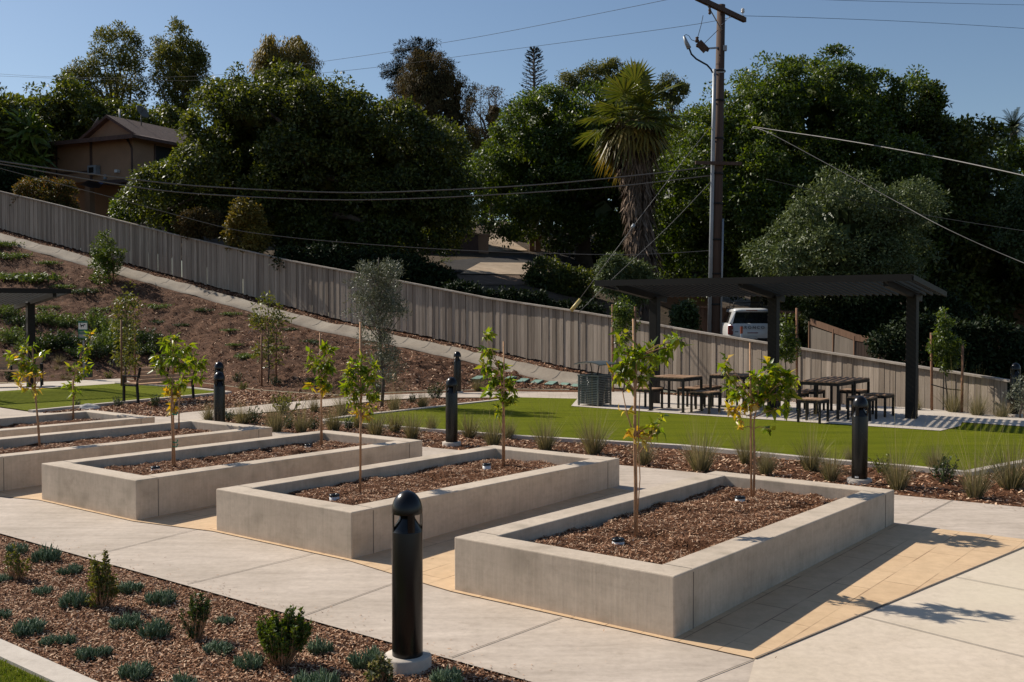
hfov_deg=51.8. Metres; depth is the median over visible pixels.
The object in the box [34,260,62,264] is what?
creeping groundcover
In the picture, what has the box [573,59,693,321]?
fan palm
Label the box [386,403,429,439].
grass tuft
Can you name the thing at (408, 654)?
bollard light
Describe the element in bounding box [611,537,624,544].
irrigation cap
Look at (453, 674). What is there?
succulent
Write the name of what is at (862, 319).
hedge
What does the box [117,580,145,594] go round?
succulent
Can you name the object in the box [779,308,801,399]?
young laurel
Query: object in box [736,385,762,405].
stool
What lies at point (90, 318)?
slope shrub
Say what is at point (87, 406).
rock
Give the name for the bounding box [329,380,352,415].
grass tuft
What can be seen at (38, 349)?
slope shrub
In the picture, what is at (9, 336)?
slope shrub
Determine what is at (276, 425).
grass tuft
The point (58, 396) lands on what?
side lawn
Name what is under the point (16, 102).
broadleaf tree
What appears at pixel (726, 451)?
lawn kerb
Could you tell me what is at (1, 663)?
lawn
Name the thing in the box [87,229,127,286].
bushy young tree
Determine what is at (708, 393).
stool
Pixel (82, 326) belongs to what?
dog waste station
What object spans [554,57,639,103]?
pale tree
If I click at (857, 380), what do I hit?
picnic table
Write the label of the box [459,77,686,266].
broadleaf tree
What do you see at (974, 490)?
grass tuft
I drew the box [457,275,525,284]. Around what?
dirt verge
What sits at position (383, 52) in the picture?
overhead cable
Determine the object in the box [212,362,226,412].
bollard light
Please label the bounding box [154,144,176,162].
window
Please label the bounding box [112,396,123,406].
shrub
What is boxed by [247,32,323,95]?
pale tree
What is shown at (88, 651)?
succulent
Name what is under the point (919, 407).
grass tuft
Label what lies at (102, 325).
slope shrub
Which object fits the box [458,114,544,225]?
broadleaf tree
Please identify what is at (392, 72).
cedar tree
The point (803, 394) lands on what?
stool
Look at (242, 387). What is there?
shrub
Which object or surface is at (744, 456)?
grass tuft
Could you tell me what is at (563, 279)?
dark hedge
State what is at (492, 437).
grass tuft
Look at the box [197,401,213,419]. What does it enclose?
grass tuft
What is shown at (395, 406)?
grass tuft
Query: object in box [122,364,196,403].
park bench
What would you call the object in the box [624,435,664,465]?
grass tuft
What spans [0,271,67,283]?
creeping groundcover
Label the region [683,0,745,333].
utility pole
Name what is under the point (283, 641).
round shrub
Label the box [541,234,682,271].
hedge
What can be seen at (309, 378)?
shrub
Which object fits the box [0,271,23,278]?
creeping groundcover
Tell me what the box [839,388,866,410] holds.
stool
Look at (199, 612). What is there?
shrub
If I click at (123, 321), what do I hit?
slope shrub
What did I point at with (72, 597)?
succulent
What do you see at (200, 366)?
citrus tree
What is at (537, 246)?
gate pillar
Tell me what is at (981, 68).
sky
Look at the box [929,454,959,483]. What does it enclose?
shrub
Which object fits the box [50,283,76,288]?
creeping groundcover
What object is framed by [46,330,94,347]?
slope shrub
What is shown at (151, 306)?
creeping groundcover
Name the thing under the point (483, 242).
gate pillar
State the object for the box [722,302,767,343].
parked car
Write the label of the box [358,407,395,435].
grass tuft
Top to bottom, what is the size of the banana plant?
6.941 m
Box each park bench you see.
[0,356,43,385]
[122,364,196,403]
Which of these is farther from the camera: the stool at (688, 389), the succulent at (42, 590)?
the stool at (688, 389)
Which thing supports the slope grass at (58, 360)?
on the hill
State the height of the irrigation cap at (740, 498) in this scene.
0.085 m
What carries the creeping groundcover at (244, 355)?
on the hill
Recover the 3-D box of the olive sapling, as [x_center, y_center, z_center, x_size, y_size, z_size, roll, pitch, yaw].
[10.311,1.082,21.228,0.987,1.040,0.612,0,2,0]
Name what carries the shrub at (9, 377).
on the hill
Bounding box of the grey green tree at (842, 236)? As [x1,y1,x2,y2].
[737,163,952,307]
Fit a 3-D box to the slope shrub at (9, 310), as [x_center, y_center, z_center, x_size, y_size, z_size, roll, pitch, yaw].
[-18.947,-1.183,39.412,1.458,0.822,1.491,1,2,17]
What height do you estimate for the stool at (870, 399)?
0.455 m
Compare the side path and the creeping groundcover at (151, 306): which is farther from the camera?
the creeping groundcover at (151, 306)
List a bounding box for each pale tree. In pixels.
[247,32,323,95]
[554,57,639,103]
[652,70,690,121]
[959,117,1008,160]
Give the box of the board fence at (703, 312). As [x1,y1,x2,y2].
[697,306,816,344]
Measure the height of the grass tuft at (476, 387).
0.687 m
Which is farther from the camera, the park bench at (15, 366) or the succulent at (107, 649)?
the park bench at (15, 366)
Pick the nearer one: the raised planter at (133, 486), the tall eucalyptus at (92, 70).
the raised planter at (133, 486)
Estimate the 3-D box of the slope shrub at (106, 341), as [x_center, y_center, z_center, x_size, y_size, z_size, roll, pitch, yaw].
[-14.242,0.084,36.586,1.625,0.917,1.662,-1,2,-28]
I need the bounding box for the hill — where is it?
[0,228,698,395]
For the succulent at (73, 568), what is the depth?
9.18 m
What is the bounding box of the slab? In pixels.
[749,548,1023,681]
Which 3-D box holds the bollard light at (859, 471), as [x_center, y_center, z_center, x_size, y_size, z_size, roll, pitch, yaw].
[4.465,1.349,13.528,0.310,1.299,0.310,-1,2,-29]
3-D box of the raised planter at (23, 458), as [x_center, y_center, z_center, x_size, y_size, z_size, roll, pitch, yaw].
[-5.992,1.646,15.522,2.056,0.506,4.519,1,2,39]
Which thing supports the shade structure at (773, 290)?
on the picnic pad
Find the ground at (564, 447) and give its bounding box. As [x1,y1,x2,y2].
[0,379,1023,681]
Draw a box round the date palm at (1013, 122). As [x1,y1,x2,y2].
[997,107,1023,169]
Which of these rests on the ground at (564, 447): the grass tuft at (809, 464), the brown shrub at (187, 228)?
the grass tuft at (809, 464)
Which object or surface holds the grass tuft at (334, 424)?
on the ground at (564, 447)
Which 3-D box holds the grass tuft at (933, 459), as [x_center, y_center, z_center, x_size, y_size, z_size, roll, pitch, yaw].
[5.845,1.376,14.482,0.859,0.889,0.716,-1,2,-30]
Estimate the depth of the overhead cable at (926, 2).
43.05 m
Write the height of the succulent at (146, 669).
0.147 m
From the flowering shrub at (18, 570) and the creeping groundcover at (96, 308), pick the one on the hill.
the creeping groundcover at (96, 308)
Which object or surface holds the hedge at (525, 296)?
on the terrain at (665, 318)
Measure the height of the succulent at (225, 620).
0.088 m
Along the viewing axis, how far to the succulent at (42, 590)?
8.56 m
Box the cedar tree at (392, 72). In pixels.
[378,36,458,110]
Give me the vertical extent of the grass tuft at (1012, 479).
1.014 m
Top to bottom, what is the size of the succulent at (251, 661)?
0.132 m
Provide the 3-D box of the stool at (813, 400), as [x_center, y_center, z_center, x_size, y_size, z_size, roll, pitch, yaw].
[5.850,1.344,20.469,0.470,0.455,0.470,1,2,37]
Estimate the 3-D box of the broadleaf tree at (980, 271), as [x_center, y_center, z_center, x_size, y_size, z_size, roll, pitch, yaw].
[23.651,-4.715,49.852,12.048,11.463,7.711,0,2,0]
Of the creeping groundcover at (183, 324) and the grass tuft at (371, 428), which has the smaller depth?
the grass tuft at (371, 428)
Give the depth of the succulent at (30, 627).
7.48 m
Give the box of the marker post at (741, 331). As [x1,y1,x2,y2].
[740,327,742,337]
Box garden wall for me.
[417,233,478,254]
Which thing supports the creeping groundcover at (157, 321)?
on the hill
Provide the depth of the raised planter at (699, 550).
8.64 m
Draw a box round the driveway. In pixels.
[489,233,525,250]
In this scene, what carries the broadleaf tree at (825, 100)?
on the terrain at (665, 318)
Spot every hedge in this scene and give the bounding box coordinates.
[0,159,46,196]
[269,238,459,297]
[440,278,606,335]
[520,254,599,301]
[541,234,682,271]
[780,312,807,347]
[800,282,976,342]
[861,307,1023,400]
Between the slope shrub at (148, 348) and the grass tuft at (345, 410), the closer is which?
the grass tuft at (345, 410)
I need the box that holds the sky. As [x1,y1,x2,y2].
[0,0,1023,394]
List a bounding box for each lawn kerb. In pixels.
[0,639,97,681]
[28,382,231,412]
[319,397,519,422]
[323,420,1023,475]
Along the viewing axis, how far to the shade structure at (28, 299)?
29.43 m
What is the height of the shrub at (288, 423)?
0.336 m
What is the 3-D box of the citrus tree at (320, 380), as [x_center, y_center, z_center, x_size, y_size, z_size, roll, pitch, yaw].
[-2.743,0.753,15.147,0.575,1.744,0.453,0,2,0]
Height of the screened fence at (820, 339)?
2.503 m
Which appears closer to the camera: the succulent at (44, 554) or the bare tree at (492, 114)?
the succulent at (44, 554)
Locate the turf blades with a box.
[0,659,51,681]
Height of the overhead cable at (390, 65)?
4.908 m
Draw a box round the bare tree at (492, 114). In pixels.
[462,83,516,226]
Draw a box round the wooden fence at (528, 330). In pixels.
[0,191,1009,414]
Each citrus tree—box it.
[2,336,50,446]
[61,328,96,419]
[147,332,197,465]
[178,347,208,429]
[301,333,339,444]
[337,322,382,492]
[474,327,519,465]
[606,319,693,537]
[717,343,803,497]
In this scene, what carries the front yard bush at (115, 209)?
on the terrain at (665, 318)
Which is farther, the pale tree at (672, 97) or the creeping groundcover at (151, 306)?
the pale tree at (672, 97)
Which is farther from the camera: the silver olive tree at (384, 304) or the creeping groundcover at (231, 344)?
the creeping groundcover at (231, 344)
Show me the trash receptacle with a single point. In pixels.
(594, 387)
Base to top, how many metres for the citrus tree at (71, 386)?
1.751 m
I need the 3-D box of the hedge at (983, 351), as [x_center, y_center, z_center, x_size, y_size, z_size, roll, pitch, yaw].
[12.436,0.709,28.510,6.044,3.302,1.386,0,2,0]
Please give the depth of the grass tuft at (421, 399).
23.96 m
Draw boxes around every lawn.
[0,384,213,410]
[0,660,46,681]
[340,397,1023,469]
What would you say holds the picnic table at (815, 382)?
on the picnic pad
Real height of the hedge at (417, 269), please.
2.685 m
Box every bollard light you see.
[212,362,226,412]
[213,371,224,421]
[384,490,431,676]
[442,377,460,446]
[454,351,462,392]
[847,396,871,484]
[1008,363,1022,417]
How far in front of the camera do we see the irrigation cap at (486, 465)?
13.10 m
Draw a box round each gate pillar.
[478,234,489,253]
[529,239,534,251]
[535,236,541,252]
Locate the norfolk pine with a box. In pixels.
[519,46,546,227]
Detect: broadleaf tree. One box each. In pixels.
[0,82,58,184]
[22,71,190,141]
[115,56,485,262]
[270,204,487,248]
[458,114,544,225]
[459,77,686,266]
[614,98,701,268]
[652,41,996,316]
[903,113,1023,338]
[988,172,1023,265]
[993,136,1023,188]
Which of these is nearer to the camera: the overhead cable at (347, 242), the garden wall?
the overhead cable at (347, 242)
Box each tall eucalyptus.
[56,20,155,115]
[142,16,213,125]
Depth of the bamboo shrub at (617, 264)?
37.29 m
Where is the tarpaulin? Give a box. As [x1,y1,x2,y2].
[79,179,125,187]
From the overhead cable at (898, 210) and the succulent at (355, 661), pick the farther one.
the overhead cable at (898, 210)
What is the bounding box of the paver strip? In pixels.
[0,485,1023,657]
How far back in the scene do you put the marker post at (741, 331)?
35.99 m
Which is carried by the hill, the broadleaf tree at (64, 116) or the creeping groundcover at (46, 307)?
the creeping groundcover at (46, 307)
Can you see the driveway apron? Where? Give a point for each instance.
(495, 268)
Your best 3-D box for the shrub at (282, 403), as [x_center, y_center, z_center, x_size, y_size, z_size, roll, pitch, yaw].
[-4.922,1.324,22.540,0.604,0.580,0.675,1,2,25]
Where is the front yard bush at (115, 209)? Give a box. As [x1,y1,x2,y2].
[106,158,211,239]
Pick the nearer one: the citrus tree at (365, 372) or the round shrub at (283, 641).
the round shrub at (283, 641)
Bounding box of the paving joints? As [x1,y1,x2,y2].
[85,393,1023,681]
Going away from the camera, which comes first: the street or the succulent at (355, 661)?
the succulent at (355, 661)
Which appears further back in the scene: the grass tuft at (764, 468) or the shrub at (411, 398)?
the shrub at (411, 398)
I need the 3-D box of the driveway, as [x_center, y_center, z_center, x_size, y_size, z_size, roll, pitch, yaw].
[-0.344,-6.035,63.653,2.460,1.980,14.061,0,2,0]
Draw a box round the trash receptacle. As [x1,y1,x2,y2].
[574,361,615,405]
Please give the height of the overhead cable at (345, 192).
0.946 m
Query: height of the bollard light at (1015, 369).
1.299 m
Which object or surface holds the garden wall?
on the terrain at (665, 318)
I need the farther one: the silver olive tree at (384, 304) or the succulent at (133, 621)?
the silver olive tree at (384, 304)
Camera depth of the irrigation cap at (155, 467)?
12.85 m
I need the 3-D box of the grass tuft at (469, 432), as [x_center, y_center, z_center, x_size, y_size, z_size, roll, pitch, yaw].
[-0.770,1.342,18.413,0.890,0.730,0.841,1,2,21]
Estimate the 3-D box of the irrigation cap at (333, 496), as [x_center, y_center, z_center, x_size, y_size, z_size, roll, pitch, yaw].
[-1.848,1.632,10.961,0.114,0.085,0.112,0,2,0]
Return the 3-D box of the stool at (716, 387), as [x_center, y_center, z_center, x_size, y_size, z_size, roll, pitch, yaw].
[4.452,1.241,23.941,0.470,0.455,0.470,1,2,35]
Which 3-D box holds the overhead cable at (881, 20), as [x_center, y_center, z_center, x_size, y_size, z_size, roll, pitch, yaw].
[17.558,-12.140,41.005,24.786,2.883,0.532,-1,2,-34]
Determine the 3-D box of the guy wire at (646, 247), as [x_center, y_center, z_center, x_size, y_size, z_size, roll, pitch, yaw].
[4.112,-2.915,32.157,4.400,4.083,0.077,-1,2,-17]
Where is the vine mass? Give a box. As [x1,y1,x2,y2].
[796,295,890,322]
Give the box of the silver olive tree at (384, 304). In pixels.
[341,255,411,407]
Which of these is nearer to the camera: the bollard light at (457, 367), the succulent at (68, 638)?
the succulent at (68, 638)
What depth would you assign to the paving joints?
7.85 m
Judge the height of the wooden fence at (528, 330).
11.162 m
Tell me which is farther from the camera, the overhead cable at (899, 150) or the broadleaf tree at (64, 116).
the broadleaf tree at (64, 116)
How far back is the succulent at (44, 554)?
9.64 m
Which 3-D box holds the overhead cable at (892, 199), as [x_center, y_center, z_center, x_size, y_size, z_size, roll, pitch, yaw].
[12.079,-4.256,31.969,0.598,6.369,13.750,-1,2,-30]
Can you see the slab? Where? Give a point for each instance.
(983, 613)
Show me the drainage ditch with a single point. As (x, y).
(535, 371)
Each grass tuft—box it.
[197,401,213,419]
[226,390,260,423]
[244,398,291,431]
[274,379,318,432]
[304,395,322,411]
[305,379,353,430]
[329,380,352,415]
[348,410,366,427]
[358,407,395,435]
[381,364,414,409]
[381,383,413,432]
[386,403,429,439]
[410,391,438,406]
[418,413,445,428]
[458,409,493,437]
[465,370,486,391]
[476,391,510,445]
[501,417,519,438]
[522,390,573,450]
[565,385,624,454]
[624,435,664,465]
[669,390,745,471]
[722,412,770,463]
[745,429,789,475]
[780,396,838,470]
[800,444,853,481]
[838,433,851,459]
[865,403,937,490]
[916,414,956,468]
[918,393,928,409]
[932,401,1014,498]
[933,352,979,411]
[961,366,997,415]
[968,424,1023,489]
[987,392,1018,416]
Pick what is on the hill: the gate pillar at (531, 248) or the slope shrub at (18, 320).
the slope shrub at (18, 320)
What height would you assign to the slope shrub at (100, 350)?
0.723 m
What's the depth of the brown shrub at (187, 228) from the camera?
43.38 m
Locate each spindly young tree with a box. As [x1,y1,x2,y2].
[108,281,146,385]
[245,290,296,385]
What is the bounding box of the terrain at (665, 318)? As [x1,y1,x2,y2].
[162,220,1023,417]
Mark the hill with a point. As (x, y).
(93, 300)
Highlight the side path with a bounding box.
[0,379,128,390]
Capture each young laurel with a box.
[610,294,640,391]
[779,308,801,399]
[925,306,969,411]
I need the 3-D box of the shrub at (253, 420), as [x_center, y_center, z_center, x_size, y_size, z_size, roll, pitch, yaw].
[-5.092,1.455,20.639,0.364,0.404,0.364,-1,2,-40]
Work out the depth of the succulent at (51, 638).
7.26 m
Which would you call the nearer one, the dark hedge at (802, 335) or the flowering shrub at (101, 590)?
the flowering shrub at (101, 590)
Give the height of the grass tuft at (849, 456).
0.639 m
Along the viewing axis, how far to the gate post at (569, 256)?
55.09 m
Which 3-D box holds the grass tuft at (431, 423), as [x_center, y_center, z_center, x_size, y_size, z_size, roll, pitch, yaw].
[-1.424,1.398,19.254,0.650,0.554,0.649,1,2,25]
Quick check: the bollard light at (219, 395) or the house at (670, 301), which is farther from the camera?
the house at (670, 301)
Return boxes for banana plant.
[0,107,57,179]
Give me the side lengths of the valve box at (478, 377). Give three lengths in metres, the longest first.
0.420 x 0.300 x 0.113 m
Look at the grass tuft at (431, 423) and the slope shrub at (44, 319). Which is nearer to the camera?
the grass tuft at (431, 423)
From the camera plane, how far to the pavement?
8.66 m
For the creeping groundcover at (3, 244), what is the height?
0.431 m
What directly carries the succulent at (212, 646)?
on the ground at (564, 447)
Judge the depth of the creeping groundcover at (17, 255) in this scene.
46.32 m
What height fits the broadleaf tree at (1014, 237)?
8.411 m
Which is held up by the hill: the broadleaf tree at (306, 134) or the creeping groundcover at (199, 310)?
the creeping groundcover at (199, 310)
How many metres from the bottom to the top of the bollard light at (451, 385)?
1.299 m
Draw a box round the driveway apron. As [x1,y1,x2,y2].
[462,262,529,273]
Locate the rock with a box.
[79,403,100,409]
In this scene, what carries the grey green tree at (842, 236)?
on the terrain at (665, 318)
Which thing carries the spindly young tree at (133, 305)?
on the ground at (564, 447)
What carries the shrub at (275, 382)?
on the hill
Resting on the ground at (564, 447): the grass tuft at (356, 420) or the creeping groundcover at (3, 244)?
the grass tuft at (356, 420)
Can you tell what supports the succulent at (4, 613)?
on the ground at (564, 447)
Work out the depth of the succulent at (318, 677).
6.42 m
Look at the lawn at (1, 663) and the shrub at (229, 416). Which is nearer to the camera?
the lawn at (1, 663)
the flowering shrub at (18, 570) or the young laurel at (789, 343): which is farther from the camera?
the young laurel at (789, 343)
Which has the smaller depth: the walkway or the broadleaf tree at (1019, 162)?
the walkway
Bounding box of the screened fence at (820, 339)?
[808,319,924,387]
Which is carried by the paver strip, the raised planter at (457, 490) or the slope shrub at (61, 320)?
the raised planter at (457, 490)
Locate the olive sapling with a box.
[1002,373,1023,417]
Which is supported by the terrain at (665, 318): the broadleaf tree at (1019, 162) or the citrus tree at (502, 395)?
the broadleaf tree at (1019, 162)
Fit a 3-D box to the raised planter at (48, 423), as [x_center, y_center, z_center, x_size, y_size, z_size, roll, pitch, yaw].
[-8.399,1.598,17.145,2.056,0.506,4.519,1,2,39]
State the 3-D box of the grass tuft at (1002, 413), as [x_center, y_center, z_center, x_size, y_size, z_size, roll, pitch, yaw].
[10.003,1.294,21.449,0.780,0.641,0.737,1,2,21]
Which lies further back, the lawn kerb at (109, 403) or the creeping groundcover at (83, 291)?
the creeping groundcover at (83, 291)
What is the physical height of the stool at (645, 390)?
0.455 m
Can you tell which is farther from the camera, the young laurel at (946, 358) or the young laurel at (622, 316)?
the young laurel at (622, 316)
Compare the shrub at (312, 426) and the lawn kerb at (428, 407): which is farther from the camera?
the lawn kerb at (428, 407)
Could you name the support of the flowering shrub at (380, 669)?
on the ground at (564, 447)
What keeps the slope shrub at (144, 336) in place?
on the hill
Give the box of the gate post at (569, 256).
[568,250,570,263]
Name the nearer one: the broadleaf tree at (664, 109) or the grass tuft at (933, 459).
the grass tuft at (933, 459)
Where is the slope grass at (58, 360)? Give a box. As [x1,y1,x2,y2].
[51,355,66,362]
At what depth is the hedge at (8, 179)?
54.13 m
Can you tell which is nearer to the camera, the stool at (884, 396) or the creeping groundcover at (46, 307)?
the stool at (884, 396)
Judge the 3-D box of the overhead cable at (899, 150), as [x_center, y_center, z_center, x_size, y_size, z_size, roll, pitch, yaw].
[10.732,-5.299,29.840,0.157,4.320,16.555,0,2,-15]
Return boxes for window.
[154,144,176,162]
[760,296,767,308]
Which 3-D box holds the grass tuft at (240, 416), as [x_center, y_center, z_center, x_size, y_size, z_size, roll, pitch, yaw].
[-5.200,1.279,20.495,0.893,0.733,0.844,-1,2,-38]
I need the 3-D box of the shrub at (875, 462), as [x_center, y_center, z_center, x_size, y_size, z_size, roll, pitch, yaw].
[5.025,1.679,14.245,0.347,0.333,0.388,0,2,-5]
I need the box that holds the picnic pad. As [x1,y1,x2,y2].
[572,392,1023,430]
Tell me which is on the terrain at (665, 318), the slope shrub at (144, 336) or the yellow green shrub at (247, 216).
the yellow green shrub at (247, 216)
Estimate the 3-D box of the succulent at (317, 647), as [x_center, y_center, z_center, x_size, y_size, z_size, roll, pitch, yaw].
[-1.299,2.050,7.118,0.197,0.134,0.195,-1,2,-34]
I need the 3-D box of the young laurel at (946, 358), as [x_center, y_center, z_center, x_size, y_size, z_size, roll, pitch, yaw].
[9.389,0.497,22.724,1.064,2.511,0.807,0,2,0]
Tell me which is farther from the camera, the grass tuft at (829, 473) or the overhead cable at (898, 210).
the overhead cable at (898, 210)
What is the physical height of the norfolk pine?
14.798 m
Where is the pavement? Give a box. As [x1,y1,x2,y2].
[0,408,1023,681]
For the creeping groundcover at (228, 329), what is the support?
on the hill
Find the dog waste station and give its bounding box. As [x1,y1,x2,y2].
[78,321,92,379]
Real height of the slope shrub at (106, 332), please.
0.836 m
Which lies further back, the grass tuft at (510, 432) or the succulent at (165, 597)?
the grass tuft at (510, 432)
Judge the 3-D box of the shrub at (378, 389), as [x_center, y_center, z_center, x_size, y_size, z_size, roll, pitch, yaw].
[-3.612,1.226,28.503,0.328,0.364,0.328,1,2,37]
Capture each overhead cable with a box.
[0,161,709,192]
[0,163,709,200]
[0,168,708,254]
[7,0,663,77]
[9,17,730,80]
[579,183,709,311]
[753,128,1023,262]
[754,126,1023,175]
[762,16,1023,28]
[767,179,1023,230]
[841,0,1012,4]
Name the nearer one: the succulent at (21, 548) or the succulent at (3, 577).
the succulent at (3, 577)
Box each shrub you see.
[0,304,24,318]
[0,325,25,344]
[1,313,37,325]
[3,543,31,580]
[4,369,16,380]
[10,176,79,209]
[11,336,50,353]
[22,328,80,350]
[35,309,58,325]
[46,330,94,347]
[50,312,83,327]
[62,339,113,358]
[74,399,82,404]
[76,309,111,326]
[83,331,123,354]
[85,548,119,608]
[88,316,125,334]
[96,324,133,344]
[103,370,112,378]
[112,316,133,325]
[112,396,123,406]
[123,326,164,344]
[127,340,162,355]
[147,393,160,406]
[170,203,228,240]
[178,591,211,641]
[218,197,274,254]
[225,409,234,420]
[232,372,241,381]
[238,381,248,389]
[244,406,262,422]
[255,605,313,668]
[269,374,281,385]
[270,391,300,413]
[282,414,294,428]
[306,375,314,382]
[307,416,319,429]
[343,415,356,429]
[363,651,394,681]
[373,381,381,391]
[406,393,416,402]
[427,381,445,397]
[591,250,659,310]
[664,298,701,330]
[868,454,893,474]
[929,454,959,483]
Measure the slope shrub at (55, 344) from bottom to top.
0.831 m
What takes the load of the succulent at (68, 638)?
on the ground at (564, 447)
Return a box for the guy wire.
[570,127,710,311]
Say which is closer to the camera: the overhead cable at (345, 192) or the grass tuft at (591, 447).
the grass tuft at (591, 447)
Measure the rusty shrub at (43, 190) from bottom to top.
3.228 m
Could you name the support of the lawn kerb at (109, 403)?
on the ground at (564, 447)
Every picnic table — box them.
[647,374,702,412]
[709,373,760,409]
[798,378,853,419]
[816,376,869,412]
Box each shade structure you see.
[0,288,71,386]
[595,274,946,418]
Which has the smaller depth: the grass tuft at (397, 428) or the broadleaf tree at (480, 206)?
the grass tuft at (397, 428)
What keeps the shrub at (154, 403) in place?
on the ground at (564, 447)
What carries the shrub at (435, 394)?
on the ground at (564, 447)
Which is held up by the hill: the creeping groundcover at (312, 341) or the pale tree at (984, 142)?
the creeping groundcover at (312, 341)
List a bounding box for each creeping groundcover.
[0,240,24,247]
[0,251,33,259]
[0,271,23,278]
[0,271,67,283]
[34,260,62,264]
[35,304,61,309]
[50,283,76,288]
[69,287,103,293]
[87,306,111,310]
[145,303,174,308]
[149,319,164,323]
[173,322,189,326]
[190,307,213,312]
[221,311,242,315]
[221,328,239,331]
[225,343,244,346]
[232,352,259,359]
[281,327,298,330]
[299,338,323,343]
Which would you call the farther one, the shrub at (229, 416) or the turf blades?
the shrub at (229, 416)
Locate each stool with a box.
[636,387,662,409]
[677,386,705,408]
[690,390,720,413]
[694,385,721,406]
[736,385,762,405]
[778,392,808,412]
[796,389,824,410]
[797,397,828,423]
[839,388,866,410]
[847,395,877,420]
[863,392,894,416]
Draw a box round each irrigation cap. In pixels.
[151,466,159,470]
[329,493,339,500]
[482,463,490,469]
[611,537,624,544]
[735,495,745,501]
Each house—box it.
[43,105,186,246]
[658,271,707,308]
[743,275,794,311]
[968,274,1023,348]
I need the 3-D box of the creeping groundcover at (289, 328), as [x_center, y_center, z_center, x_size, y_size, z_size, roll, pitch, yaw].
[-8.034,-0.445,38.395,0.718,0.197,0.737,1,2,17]
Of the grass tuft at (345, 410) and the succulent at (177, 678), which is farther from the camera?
the grass tuft at (345, 410)
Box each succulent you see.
[0,571,13,582]
[0,608,12,619]
[4,541,30,554]
[9,616,48,637]
[30,543,61,562]
[31,585,53,596]
[37,632,63,647]
[55,563,84,575]
[56,631,76,644]
[57,586,90,609]
[73,644,102,662]
[99,644,113,656]
[107,610,144,630]
[116,657,155,680]
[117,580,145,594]
[136,616,174,639]
[144,587,178,606]
[162,668,197,681]
[202,639,234,656]
[213,613,234,625]
[231,650,265,671]
[290,664,341,681]
[306,634,334,655]
[344,644,385,669]
[429,662,463,681]
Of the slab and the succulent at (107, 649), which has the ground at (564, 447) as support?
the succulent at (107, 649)
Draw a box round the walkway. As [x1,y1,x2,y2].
[168,391,577,419]
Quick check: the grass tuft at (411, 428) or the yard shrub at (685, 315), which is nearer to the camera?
the grass tuft at (411, 428)
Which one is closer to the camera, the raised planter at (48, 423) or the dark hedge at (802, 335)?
the raised planter at (48, 423)
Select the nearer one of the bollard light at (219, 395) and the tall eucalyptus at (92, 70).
the bollard light at (219, 395)
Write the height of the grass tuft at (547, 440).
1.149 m
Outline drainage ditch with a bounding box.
[0,233,638,387]
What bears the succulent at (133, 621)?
on the ground at (564, 447)
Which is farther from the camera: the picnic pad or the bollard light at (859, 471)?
the picnic pad
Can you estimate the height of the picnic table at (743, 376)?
0.745 m
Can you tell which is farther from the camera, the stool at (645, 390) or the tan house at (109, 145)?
the tan house at (109, 145)
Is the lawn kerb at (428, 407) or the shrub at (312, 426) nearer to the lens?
the shrub at (312, 426)
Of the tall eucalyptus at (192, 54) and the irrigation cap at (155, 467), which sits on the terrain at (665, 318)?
the tall eucalyptus at (192, 54)
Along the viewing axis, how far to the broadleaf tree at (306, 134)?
44.99 m
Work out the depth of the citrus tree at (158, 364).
13.13 m
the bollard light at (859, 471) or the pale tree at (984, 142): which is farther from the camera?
the pale tree at (984, 142)
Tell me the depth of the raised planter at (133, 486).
12.85 m
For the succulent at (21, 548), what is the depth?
9.94 m
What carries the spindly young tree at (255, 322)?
on the hill
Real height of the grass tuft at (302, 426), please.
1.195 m
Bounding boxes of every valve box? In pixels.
[471,376,485,381]
[516,378,529,382]
[531,380,543,383]
[544,381,557,384]
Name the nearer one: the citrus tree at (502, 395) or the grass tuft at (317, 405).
the citrus tree at (502, 395)
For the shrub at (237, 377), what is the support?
on the hill
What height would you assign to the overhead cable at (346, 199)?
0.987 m
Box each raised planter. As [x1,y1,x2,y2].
[0,410,154,436]
[0,419,271,490]
[42,430,421,519]
[216,445,618,558]
[455,471,893,637]
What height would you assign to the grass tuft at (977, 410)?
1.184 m
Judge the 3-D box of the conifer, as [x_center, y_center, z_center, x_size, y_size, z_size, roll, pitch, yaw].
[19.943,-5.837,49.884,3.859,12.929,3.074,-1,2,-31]
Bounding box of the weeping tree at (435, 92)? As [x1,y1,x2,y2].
[389,46,480,167]
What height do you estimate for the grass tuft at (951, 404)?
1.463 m
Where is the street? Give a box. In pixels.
[443,252,581,271]
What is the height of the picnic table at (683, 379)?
0.745 m
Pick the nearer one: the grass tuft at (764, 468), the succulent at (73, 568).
the succulent at (73, 568)
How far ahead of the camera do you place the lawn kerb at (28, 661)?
6.72 m

